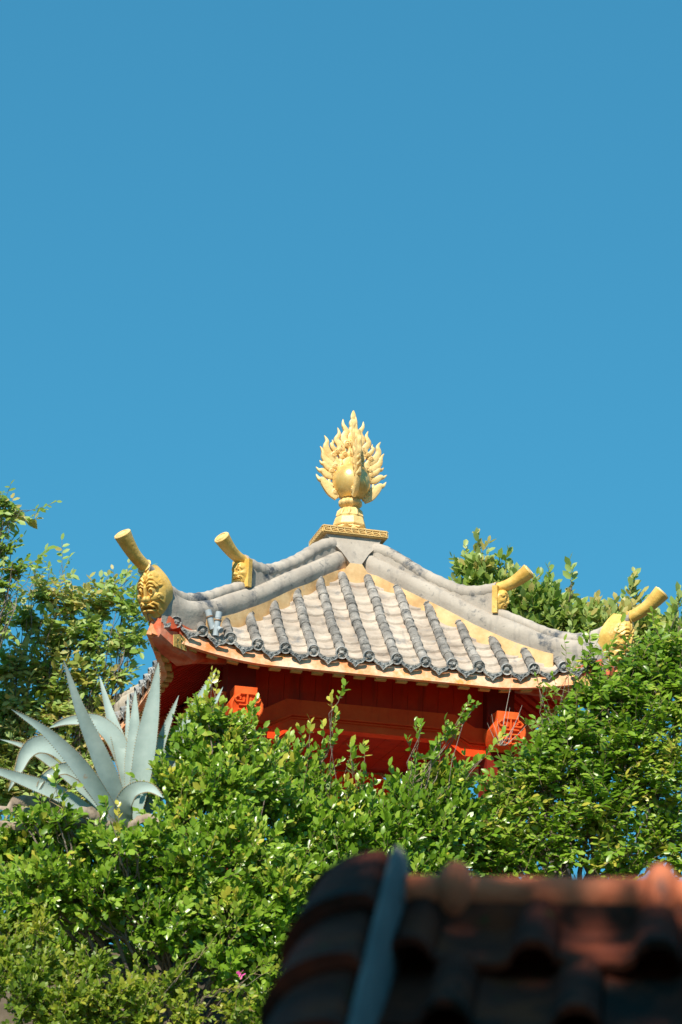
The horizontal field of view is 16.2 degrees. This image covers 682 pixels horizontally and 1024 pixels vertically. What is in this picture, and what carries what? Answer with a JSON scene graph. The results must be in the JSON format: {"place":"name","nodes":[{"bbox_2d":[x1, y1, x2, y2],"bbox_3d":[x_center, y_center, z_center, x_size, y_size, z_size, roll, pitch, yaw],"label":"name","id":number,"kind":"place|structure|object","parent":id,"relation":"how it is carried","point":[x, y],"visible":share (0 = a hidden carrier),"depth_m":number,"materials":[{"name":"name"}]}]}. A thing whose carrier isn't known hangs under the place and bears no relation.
{"place":"outdoors","nodes":[
{"label":"outdoors","id":0,"kind":"place"},
{"bbox_2d":[0,937,259,1023],"bbox_3d":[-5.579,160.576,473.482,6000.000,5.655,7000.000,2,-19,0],"label":"ground","id":1,"kind":"structure","parent":0,"point":[4,1014],"depth_m":21.75,"materials":[{"name":"green plant"}]},
{"bbox_2d":[0,480,61,647],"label":"airy tree","id":2,"kind":"object","parent":1,"relation":"on","point":[12,515],"visible":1,"depth_m":28.32,"materials":[{"name":"green plant"}]},
{"bbox_2d":[0,533,158,850],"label":"airy tree","id":3,"kind":"object","parent":1,"relation":"on","point":[14,669],"visible":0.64,"depth_m":28.86,"materials":[{"name":"green plant"}]},
{"bbox_2d":[0,834,266,986],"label":"bush","id":4,"kind":"object","parent":1,"relation":"on","point":[66,943],"visible":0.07,"depth_m":22.14,"materials":[{"name":"green plant"}]},
{"bbox_2d":[0,901,278,1023],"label":"creeping vine","id":5,"kind":"object","parent":1,"relation":"on","point":[91,1000],"visible":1,"depth_m":19.66,"materials":[{"name":"green plant"}]},
{"bbox_2d":[0,666,338,1023],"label":"bush","id":6,"kind":"object","parent":1,"relation":"on","point":[103,873],"visible":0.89,"depth_m":20.49,"materials":[{"name":"green plant"}]},
{"bbox_2d":[0,660,222,849],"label":"agave","id":7,"kind":"object","parent":6,"relation":"in","point":[135,746],"visible":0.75,"depth_m":21.07,"materials":[{"name":"green plant"}]},
{"bbox_2d":[41,410,667,876],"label":"pavilion","id":8,"kind":"structure","parent":1,"relation":"on","point":[399,642],"depth_m":25.57,"materials":[{"name":"tile"}]},
{"bbox_2d":[205,609,222,632],"bbox_3d":[-1.304,1.129,24.694,0.213,0.263,0.098,-4,-20,17],"label":"plastic pipe","id":9,"kind":"object","parent":8,"relation":"attached to","point":[209,616],"visible":1,"depth_m":24.69,"materials":[{"name":"grey plastic"}]},
{"bbox_2d":[213,611,221,636],"bbox_3d":[-1.273,1.155,24.679,0.088,0.266,0.077,2,-19,0],"label":"plastic pipe","id":10,"kind":"object","parent":8,"relation":"on","point":[218,618],"visible":1,"depth_m":24.66,"materials":[{"name":"grey plastic"}]},
{"bbox_2d":[233,678,519,880],"bbox_3d":[0.328,2.908,22.204,2.873,2.829,1.392,7,-19,-13],"label":"bush","id":11,"kind":"object","parent":1,"relation":"on","point":[420,821],"visible":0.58,"depth_m":22.27,"materials":[{"name":"green plant"}]},
{"bbox_2d":[448,527,681,876],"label":"broadleaf tree","id":12,"kind":"object","parent":1,"relation":"on","point":[545,603],"visible":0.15,"depth_m":30.17,"materials":[{"name":"green plant"}]},
{"bbox_2d":[460,606,681,877],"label":"broadleaf tree","id":13,"kind":"object","parent":1,"relation":"on","point":[512,848],"visible":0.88,"depth_m":23.19,"materials":[{"name":"green plant"}]},
{"bbox_2d":[487,671,523,745],"bbox_3d":[1.655,1.958,23.923,0.392,0.752,0.106,2,-19,0],"label":"dead twig","id":14,"kind":"object","parent":13,"relation":"attached to","point":[500,743],"visible":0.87,"depth_m":23.84,"materials":[{"name":"wood"}]},
{"bbox_2d":[0,0,681,943],"label":"sky","id":15,"kind":"structure","parent":0,"point":[231,231],"materials":[{"name":"blue"}]},
{"bbox_2d":[258,845,681,1023],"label":"tiled roof building","id":16,"kind":"structure","parent":0,"point":[377,937],"depth_m":5.65,"materials":[{"name":"brown tile"}]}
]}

